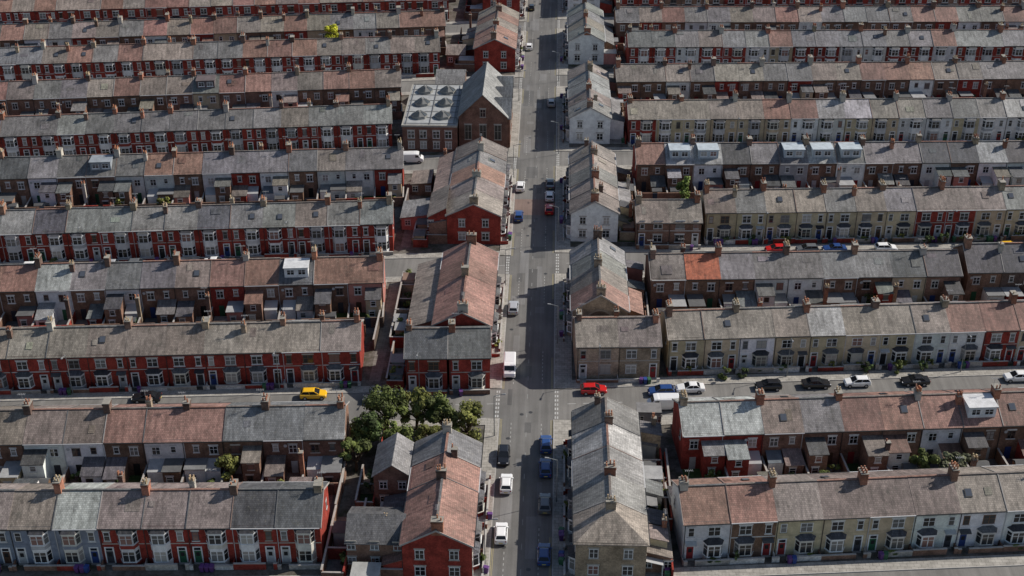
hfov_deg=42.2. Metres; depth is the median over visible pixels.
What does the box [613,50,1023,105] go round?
terraced houses
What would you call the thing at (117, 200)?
garden shrub
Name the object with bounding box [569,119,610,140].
windows and doors
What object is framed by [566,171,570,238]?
bay windows
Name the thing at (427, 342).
roof
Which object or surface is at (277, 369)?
street lamp
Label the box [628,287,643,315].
annexe
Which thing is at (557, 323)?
street lamp
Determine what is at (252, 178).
windows and doors
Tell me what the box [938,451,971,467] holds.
garden tree
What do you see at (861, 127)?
bay windows
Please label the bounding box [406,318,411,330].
chimneys
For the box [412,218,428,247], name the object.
yard wall
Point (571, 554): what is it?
bay windows
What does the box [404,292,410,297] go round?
garden shrub
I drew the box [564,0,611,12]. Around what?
terraced houses
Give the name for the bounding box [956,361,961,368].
wheelie bin
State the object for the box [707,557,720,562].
garden shrub
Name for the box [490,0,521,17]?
windows and doors
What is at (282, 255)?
garden wall
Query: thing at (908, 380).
parked car
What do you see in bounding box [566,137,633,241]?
terraced houses
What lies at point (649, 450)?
annexe
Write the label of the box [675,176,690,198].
garden tree
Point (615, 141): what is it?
yard wall
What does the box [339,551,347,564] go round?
garden shrub
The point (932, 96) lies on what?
yard wall
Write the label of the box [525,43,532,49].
parked car
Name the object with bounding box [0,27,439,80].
terraced houses
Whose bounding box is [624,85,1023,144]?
terraced houses
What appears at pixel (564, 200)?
garden wall
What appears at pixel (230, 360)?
windows and doors
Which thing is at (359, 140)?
windows and doors
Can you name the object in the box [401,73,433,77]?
garden wall
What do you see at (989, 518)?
walls
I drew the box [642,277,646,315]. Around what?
yard wall
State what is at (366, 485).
garden shrub
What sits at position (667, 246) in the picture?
garden wall
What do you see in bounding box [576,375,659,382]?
garden wall
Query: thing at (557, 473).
street lamp
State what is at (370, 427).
deciduous tree
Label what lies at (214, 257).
parked car
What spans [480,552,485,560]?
garden shrub
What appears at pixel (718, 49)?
windows and doors
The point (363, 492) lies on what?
yard wall
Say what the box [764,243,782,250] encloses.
parked car
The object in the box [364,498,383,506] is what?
yard wall
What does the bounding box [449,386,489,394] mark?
garden wall
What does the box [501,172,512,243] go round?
garden wall
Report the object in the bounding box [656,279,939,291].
windows and doors
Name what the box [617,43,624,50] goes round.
yard wall
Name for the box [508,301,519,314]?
parked car
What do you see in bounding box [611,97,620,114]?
annexe
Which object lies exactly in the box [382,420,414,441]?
deciduous tree
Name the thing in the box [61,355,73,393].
street lamp
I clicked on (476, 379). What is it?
bay windows
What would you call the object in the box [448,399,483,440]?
deciduous tree
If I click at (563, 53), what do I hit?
garden wall
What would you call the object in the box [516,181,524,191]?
parked car
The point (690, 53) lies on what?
bay windows
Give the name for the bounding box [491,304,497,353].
windows and doors
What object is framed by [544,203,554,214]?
parked car
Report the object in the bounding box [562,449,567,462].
garden shrub
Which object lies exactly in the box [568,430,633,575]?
windows and doors
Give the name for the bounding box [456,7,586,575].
road markings
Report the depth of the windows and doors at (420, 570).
169.36 m
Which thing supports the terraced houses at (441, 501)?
on the ground
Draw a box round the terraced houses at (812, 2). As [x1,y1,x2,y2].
[614,0,1020,7]
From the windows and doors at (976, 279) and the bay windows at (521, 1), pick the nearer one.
the windows and doors at (976, 279)
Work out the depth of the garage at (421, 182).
268.14 m
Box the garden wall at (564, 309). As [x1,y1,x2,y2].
[563,278,566,341]
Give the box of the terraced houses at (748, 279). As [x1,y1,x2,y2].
[644,237,964,309]
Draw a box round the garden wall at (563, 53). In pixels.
[562,30,564,60]
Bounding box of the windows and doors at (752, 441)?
[679,409,1016,449]
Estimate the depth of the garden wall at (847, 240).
250.61 m
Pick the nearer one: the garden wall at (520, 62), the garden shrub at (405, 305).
the garden shrub at (405, 305)
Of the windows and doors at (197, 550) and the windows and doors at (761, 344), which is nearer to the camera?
the windows and doors at (197, 550)
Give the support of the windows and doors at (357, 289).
in the terraced houses at (117, 292)
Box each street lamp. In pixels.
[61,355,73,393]
[272,350,279,388]
[416,353,419,390]
[484,518,497,563]
[494,393,505,435]
[505,248,514,285]
[513,143,521,176]
[545,457,557,501]
[547,303,557,343]
[598,343,600,378]
[786,338,793,376]
[960,334,971,371]
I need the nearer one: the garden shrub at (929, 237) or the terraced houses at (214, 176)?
the garden shrub at (929, 237)
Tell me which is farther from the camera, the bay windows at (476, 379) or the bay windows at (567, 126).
the bay windows at (567, 126)
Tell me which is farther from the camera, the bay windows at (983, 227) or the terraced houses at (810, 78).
the terraced houses at (810, 78)
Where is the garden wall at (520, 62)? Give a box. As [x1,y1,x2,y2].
[515,32,523,71]
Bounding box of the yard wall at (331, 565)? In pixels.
[320,504,347,575]
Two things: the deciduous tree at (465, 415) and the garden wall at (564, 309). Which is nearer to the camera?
the deciduous tree at (465, 415)
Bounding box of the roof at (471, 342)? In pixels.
[447,326,490,359]
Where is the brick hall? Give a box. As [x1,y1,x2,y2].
[401,84,462,151]
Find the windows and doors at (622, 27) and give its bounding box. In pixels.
[620,24,1020,30]
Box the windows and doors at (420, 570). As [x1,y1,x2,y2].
[414,513,479,575]
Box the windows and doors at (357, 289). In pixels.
[6,269,383,303]
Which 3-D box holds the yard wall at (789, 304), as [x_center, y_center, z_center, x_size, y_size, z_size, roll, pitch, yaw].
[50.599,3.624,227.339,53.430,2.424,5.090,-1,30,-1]
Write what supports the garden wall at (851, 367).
on the ground
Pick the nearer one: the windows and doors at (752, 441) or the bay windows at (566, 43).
the windows and doors at (752, 441)
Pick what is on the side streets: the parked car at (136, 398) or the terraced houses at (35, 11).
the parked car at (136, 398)
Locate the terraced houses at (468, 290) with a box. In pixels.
[431,230,501,353]
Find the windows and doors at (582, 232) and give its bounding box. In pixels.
[566,167,609,237]
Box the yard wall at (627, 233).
[619,221,634,240]
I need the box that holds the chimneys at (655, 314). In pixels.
[576,303,658,323]
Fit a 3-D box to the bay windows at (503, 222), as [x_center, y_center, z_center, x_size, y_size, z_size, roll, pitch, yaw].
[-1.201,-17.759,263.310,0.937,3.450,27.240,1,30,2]
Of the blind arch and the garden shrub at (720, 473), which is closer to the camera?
the garden shrub at (720, 473)
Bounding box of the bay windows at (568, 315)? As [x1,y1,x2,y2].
[566,272,571,335]
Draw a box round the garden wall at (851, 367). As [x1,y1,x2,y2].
[666,357,1020,375]
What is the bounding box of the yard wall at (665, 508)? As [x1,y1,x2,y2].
[643,448,673,575]
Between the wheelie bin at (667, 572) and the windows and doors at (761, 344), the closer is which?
the wheelie bin at (667, 572)
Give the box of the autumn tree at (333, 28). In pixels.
[324,24,338,37]
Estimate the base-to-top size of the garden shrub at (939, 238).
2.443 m
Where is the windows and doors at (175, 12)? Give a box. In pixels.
[0,1,447,23]
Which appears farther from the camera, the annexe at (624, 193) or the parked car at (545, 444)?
the annexe at (624, 193)
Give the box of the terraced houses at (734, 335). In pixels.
[659,284,1023,371]
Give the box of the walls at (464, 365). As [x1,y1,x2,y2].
[449,356,489,388]
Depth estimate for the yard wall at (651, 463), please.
185.89 m
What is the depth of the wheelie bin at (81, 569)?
171.63 m
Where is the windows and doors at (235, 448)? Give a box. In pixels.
[0,434,345,458]
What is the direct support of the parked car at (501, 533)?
on the road
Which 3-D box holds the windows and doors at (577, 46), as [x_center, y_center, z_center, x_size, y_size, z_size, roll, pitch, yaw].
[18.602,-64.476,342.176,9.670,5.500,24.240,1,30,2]
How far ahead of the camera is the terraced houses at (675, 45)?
328.06 m
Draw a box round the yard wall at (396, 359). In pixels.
[386,340,405,388]
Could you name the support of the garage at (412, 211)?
on the ground
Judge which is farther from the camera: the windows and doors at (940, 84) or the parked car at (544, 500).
the windows and doors at (940, 84)
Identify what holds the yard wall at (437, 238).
on the ground
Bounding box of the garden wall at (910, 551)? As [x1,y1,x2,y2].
[681,540,1023,566]
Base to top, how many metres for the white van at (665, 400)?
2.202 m
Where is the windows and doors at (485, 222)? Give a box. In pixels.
[458,171,508,240]
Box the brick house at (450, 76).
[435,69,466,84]
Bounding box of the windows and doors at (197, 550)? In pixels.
[0,499,327,565]
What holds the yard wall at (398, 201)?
on the ground
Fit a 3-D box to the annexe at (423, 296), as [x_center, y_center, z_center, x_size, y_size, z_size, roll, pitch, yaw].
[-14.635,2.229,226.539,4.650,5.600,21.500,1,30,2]
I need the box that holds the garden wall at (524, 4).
[520,0,525,18]
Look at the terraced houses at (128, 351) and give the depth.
207.55 m
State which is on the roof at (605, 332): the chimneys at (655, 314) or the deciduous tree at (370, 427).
the chimneys at (655, 314)
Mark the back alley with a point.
(379, 356)
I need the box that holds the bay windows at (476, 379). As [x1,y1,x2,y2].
[468,371,485,388]
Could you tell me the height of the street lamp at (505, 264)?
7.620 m
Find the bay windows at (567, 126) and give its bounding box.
[565,87,569,140]
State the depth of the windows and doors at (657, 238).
248.29 m
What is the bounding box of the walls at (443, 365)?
[405,359,448,389]
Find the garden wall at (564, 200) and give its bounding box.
[563,176,565,240]
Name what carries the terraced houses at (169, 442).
on the ground
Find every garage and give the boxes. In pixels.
[350,562,380,575]
[400,198,429,229]
[410,169,433,195]
[445,44,466,65]
[636,402,661,423]
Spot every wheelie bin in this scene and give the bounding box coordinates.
[73,564,79,572]
[79,564,83,572]
[83,564,90,572]
[199,563,204,571]
[204,563,208,571]
[209,563,214,571]
[483,565,488,573]
[487,512,492,519]
[558,532,564,540]
[558,557,564,565]
[665,570,670,575]
[786,555,792,563]
[792,555,796,563]
[877,551,883,559]
[884,550,888,559]
[887,363,892,370]
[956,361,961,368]
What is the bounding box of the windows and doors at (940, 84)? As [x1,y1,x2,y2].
[632,81,1023,91]
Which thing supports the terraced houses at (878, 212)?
on the ground
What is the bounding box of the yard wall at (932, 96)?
[623,95,981,111]
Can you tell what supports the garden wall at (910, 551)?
on the ground
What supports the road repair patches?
on the road
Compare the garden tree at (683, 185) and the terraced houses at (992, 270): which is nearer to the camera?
the terraced houses at (992, 270)
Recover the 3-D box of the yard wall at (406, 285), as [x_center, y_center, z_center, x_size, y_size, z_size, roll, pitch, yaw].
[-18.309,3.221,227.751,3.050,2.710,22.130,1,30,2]
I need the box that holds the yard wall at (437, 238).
[425,227,446,243]
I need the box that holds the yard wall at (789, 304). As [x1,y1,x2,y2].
[651,296,927,314]
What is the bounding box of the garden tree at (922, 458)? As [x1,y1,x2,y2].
[909,447,940,468]
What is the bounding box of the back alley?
[333,120,630,495]
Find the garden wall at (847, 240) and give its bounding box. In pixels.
[704,233,1023,244]
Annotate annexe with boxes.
[344,506,405,568]
[371,432,413,506]
[408,257,441,325]
[427,184,449,233]
[433,151,454,191]
[604,25,613,48]
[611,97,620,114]
[618,181,630,201]
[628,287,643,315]
[642,441,657,458]
[645,515,672,572]
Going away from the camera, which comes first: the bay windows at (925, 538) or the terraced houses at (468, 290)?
the bay windows at (925, 538)
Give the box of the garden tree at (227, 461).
[214,453,240,481]
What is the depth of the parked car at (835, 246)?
246.93 m
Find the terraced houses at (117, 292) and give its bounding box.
[0,241,385,325]
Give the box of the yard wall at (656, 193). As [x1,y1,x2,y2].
[638,180,1008,198]
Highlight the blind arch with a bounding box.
[588,309,611,315]
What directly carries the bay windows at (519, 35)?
in the terraced houses at (492, 37)
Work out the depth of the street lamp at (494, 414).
195.99 m
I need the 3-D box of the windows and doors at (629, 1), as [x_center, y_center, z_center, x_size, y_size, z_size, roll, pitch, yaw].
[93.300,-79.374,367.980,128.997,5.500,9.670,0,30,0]
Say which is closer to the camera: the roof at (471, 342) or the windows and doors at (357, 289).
the roof at (471, 342)
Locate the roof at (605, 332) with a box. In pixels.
[572,315,661,348]
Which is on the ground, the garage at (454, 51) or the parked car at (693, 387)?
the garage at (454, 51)
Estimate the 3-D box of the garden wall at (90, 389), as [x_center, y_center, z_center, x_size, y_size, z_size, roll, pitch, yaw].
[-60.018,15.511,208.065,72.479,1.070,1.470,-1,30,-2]
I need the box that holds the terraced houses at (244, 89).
[0,58,401,115]
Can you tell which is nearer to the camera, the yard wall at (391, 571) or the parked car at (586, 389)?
the yard wall at (391, 571)
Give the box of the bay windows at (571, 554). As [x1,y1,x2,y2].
[567,439,574,574]
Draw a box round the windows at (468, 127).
[464,98,512,139]
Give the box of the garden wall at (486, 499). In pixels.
[480,473,490,575]
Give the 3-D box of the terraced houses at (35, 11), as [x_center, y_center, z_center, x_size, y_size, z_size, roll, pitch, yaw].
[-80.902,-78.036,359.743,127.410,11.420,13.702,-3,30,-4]
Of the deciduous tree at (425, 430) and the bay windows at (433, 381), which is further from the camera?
the bay windows at (433, 381)
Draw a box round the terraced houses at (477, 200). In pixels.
[428,134,510,244]
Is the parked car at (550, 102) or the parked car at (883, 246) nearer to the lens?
the parked car at (883, 246)
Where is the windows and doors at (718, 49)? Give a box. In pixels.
[626,40,1023,62]
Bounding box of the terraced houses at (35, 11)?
[0,0,448,23]
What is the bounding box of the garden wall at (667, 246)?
[635,243,700,248]
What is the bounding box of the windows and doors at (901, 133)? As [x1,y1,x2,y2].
[630,119,1015,144]
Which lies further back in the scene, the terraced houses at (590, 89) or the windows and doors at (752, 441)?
the terraced houses at (590, 89)
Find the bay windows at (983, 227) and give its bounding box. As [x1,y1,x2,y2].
[716,221,1023,238]
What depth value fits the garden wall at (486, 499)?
179.72 m
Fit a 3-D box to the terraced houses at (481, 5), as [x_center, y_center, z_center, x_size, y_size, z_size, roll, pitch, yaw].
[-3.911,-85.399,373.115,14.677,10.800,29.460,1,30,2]
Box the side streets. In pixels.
[0,20,1023,575]
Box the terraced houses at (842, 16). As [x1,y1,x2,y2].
[613,0,1023,42]
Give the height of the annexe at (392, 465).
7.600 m
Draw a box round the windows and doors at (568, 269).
[567,268,572,340]
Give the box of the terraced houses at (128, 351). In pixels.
[0,307,364,390]
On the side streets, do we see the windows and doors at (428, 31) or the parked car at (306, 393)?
the parked car at (306, 393)
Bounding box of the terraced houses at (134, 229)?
[0,191,393,262]
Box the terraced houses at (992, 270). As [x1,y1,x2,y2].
[951,233,1023,300]
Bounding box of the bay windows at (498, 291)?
[492,276,501,346]
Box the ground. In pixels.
[0,0,1023,575]
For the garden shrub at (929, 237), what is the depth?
249.29 m
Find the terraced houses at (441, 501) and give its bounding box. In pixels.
[381,419,485,575]
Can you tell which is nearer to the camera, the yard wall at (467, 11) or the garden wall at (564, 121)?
the garden wall at (564, 121)
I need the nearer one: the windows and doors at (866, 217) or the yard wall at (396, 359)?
the yard wall at (396, 359)
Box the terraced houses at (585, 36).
[565,0,617,64]
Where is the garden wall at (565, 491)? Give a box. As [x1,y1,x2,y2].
[563,439,569,575]
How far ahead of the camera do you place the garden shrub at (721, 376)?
210.21 m
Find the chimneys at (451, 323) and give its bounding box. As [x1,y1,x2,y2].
[448,312,457,332]
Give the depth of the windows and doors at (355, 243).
244.44 m
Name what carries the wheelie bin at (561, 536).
on the ground
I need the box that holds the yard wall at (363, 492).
[354,464,374,506]
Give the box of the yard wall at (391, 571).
[372,499,402,575]
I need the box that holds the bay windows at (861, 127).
[640,118,1023,142]
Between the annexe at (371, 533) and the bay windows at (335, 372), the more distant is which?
the bay windows at (335, 372)
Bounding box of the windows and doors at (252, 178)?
[5,164,385,189]
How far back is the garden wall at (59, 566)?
172.24 m
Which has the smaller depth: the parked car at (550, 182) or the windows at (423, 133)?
the parked car at (550, 182)
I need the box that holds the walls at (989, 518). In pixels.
[673,495,1023,560]
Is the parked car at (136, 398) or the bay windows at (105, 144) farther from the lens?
the bay windows at (105, 144)
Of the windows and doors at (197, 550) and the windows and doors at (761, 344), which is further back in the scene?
the windows and doors at (761, 344)
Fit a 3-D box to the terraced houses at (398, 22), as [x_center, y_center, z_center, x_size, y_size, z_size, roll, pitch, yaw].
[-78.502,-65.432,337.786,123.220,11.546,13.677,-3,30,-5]
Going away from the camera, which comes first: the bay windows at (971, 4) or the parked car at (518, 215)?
the parked car at (518, 215)
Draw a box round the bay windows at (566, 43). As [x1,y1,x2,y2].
[565,25,567,59]
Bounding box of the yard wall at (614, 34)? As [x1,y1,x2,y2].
[612,28,617,64]
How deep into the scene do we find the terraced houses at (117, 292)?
225.22 m
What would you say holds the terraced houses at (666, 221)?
on the ground
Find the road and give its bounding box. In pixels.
[489,0,557,575]
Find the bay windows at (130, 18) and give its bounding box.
[0,9,438,23]
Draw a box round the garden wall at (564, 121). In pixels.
[562,93,565,142]
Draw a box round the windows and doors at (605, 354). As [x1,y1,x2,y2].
[578,349,659,379]
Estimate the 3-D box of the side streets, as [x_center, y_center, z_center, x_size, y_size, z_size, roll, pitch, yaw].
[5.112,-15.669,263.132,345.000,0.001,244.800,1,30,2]
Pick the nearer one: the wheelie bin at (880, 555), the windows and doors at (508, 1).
the wheelie bin at (880, 555)
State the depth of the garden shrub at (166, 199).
261.35 m
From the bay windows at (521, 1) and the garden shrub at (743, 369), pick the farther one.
the bay windows at (521, 1)
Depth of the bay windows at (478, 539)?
175.68 m
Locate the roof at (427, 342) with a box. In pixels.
[403,326,448,359]
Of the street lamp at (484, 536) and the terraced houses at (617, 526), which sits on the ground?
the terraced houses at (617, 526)
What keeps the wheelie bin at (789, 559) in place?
on the ground
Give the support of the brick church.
on the ground
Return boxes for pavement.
[0,0,1023,575]
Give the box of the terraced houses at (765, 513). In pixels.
[667,453,1023,560]
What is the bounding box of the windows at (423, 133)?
[407,130,451,149]
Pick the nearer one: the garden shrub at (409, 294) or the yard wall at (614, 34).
the garden shrub at (409, 294)
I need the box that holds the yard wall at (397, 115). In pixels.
[392,103,402,119]
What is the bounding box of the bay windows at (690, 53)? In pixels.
[638,47,1023,62]
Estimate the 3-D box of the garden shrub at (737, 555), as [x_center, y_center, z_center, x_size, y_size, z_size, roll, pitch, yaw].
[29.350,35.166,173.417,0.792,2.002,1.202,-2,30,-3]
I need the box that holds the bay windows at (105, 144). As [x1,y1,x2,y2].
[3,124,388,155]
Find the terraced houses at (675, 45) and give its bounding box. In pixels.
[625,19,1023,62]
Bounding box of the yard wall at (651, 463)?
[643,452,672,530]
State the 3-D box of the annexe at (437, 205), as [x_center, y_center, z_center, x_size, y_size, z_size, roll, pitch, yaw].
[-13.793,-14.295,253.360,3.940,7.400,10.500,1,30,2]
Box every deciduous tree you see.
[338,436,371,470]
[348,411,382,452]
[362,384,408,430]
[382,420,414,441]
[394,387,436,429]
[414,423,440,441]
[422,390,456,429]
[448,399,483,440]
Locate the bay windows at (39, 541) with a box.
[26,529,316,564]
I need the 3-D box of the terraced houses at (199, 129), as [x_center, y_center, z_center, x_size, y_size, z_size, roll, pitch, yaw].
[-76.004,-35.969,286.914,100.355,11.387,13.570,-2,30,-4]
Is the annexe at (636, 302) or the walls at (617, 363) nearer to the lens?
the walls at (617, 363)
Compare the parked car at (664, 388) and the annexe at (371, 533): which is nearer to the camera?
the annexe at (371, 533)
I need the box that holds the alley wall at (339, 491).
[334,178,671,510]
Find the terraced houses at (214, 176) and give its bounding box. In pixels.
[0,135,403,206]
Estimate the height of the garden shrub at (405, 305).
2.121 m
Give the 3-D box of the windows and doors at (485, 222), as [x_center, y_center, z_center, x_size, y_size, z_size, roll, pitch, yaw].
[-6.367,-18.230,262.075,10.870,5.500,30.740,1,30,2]
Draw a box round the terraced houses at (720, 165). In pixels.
[632,130,1023,192]
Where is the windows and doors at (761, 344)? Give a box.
[665,332,1023,371]
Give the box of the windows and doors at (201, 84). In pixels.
[0,82,384,109]
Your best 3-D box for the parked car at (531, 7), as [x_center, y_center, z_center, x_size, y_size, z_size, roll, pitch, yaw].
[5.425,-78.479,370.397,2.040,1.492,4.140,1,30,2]
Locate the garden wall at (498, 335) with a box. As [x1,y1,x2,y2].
[491,279,504,356]
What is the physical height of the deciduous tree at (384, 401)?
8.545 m
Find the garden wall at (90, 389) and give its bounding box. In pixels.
[0,379,360,394]
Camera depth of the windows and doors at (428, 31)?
336.65 m
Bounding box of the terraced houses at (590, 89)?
[565,58,624,143]
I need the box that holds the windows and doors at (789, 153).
[635,151,989,175]
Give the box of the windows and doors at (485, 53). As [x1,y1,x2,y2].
[482,29,520,68]
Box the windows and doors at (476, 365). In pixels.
[451,360,489,390]
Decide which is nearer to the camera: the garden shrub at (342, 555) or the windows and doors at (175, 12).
the garden shrub at (342, 555)
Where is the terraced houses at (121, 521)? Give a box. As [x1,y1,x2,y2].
[0,470,329,565]
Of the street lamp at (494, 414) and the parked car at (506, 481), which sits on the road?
the parked car at (506, 481)
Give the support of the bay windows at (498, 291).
in the terraced houses at (468, 290)
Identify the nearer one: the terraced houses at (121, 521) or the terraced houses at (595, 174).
the terraced houses at (121, 521)
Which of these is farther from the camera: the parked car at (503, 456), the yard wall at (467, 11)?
the yard wall at (467, 11)
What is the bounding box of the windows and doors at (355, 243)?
[0,226,393,262]
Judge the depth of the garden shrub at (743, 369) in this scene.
210.60 m
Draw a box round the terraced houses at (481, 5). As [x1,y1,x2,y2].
[470,0,523,18]
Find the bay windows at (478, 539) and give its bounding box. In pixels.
[473,470,485,569]
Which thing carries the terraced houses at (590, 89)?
on the ground
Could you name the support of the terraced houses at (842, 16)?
on the ground
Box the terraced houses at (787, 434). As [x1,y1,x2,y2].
[671,377,1023,477]
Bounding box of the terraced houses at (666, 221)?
[632,190,702,246]
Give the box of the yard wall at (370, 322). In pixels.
[0,302,384,327]
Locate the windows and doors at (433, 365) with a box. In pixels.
[407,361,446,390]
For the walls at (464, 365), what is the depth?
206.66 m
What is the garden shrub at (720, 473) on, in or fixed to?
on the ground
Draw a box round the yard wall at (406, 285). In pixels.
[389,271,415,347]
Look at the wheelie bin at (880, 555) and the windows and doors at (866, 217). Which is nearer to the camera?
the wheelie bin at (880, 555)
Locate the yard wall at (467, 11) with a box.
[464,0,478,18]
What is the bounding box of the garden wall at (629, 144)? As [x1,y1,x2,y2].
[628,140,993,146]
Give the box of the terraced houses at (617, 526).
[567,391,668,575]
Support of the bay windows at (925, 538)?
in the terraced houses at (765, 513)
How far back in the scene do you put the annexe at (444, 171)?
266.34 m
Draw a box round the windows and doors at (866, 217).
[706,211,1023,241]
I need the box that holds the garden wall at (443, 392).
[405,387,446,394]
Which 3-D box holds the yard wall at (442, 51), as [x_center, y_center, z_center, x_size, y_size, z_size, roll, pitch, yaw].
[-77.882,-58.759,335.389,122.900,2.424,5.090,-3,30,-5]
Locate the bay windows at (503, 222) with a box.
[501,164,510,236]
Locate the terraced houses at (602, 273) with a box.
[566,221,644,342]
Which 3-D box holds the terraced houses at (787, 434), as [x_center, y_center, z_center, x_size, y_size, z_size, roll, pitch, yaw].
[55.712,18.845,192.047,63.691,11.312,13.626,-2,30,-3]
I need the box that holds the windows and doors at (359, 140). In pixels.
[0,124,391,155]
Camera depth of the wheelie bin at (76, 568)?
171.63 m
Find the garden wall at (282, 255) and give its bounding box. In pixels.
[0,250,392,263]
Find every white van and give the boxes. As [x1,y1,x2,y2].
[403,151,423,163]
[503,352,516,377]
[646,393,678,410]
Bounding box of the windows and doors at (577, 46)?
[565,22,597,62]
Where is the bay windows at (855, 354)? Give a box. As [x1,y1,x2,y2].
[681,343,1002,369]
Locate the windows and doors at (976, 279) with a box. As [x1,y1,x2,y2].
[971,275,1023,284]
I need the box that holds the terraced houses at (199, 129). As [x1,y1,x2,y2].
[0,92,392,155]
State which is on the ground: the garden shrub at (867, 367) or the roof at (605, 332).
the garden shrub at (867, 367)
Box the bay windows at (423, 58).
[2,53,429,80]
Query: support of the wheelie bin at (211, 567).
on the ground
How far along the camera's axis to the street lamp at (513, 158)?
273.32 m
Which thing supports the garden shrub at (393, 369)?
on the ground
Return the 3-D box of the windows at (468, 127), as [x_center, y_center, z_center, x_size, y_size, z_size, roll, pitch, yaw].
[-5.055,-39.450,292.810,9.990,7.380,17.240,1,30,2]
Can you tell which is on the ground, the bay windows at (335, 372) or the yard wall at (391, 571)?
the yard wall at (391, 571)
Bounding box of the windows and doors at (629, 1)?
[620,0,1018,5]
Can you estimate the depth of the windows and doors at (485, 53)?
327.25 m
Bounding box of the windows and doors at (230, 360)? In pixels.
[0,352,359,390]
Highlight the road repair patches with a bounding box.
[499,0,554,570]
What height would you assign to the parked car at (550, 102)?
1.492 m
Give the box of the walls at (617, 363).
[573,322,660,378]
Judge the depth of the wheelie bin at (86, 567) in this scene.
171.64 m
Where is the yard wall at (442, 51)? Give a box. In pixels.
[439,41,446,54]
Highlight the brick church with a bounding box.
[457,62,513,147]
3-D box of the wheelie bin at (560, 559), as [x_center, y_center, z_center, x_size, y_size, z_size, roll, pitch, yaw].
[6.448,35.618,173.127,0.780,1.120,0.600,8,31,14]
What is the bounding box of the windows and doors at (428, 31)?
[4,29,430,46]
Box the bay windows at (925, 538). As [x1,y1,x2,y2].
[702,524,1023,559]
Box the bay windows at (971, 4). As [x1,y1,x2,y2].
[626,3,1019,5]
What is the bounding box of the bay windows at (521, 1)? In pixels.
[520,0,523,15]
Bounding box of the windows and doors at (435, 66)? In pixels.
[0,54,437,80]
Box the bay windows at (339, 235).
[0,225,389,262]
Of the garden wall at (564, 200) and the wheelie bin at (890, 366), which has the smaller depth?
the wheelie bin at (890, 366)
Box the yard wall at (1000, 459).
[682,448,1023,477]
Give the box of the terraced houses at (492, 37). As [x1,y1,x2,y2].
[459,0,521,71]
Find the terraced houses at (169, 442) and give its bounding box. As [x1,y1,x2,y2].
[0,389,349,482]
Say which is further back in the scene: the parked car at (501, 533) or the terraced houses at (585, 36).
the terraced houses at (585, 36)
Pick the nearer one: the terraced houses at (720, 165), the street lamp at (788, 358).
the street lamp at (788, 358)
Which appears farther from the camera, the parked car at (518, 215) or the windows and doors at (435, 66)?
the windows and doors at (435, 66)
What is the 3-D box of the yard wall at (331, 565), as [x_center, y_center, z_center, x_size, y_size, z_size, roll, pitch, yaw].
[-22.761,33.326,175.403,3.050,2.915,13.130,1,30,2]
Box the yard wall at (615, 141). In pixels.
[610,106,625,143]
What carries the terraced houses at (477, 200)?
on the ground
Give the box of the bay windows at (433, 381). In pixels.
[425,372,442,390]
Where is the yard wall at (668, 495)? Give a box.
[665,481,672,511]
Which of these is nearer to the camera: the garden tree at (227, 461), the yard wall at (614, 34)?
the garden tree at (227, 461)
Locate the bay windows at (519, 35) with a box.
[515,25,521,68]
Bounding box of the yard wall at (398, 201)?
[6,186,403,208]
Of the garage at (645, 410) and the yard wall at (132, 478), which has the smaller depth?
the yard wall at (132, 478)
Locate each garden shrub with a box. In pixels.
[69,471,81,482]
[114,197,124,204]
[155,196,170,203]
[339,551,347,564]
[363,479,373,490]
[365,469,372,479]
[388,365,401,378]
[403,300,410,308]
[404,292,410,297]
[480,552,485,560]
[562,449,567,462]
[704,469,714,477]
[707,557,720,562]
[715,470,724,476]
[718,366,730,379]
[734,549,739,560]
[736,367,748,377]
[827,464,840,471]
[861,361,873,373]
[864,293,876,303]
[892,359,907,365]
[894,360,903,373]
[918,360,927,370]
[923,234,934,243]
[937,232,948,242]
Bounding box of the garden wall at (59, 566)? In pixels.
[1,557,320,570]
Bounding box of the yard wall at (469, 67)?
[454,27,474,71]
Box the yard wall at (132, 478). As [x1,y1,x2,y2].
[0,461,345,494]
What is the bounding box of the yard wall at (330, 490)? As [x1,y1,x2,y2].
[328,483,333,510]
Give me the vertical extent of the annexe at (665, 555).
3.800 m
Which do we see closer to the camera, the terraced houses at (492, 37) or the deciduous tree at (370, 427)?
the deciduous tree at (370, 427)
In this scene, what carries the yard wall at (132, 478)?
on the ground
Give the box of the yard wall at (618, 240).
[617,176,635,241]
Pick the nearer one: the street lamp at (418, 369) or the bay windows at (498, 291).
the street lamp at (418, 369)
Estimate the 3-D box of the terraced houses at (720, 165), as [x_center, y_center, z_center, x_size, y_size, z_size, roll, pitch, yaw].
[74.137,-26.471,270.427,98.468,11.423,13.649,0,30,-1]
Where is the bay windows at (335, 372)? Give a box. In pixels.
[0,364,344,389]
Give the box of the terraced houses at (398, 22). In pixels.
[0,1,445,46]
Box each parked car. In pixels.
[128,258,143,260]
[131,390,161,403]
[205,256,225,258]
[300,387,326,400]
[494,522,508,544]
[496,444,510,465]
[499,474,513,493]
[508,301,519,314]
[513,210,523,221]
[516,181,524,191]
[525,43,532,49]
[528,4,534,10]
[536,543,551,565]
[538,458,552,477]
[538,493,551,513]
[539,435,552,453]
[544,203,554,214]
[545,178,554,189]
[545,191,554,201]
[547,99,555,106]
[580,382,606,395]
[647,384,674,395]
[675,381,704,393]
[754,378,781,390]
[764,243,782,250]
[795,243,818,250]
[801,377,830,389]
[821,243,846,249]
[843,375,870,387]
[874,242,897,249]
[899,374,930,386]
[1002,370,1023,382]
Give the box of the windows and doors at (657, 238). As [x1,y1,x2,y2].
[638,220,700,246]
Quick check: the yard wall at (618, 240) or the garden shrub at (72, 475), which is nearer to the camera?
the garden shrub at (72, 475)
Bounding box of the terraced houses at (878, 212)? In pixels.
[700,175,1023,241]
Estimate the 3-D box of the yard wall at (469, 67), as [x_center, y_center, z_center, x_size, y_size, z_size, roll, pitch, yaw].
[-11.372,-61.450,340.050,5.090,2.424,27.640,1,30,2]

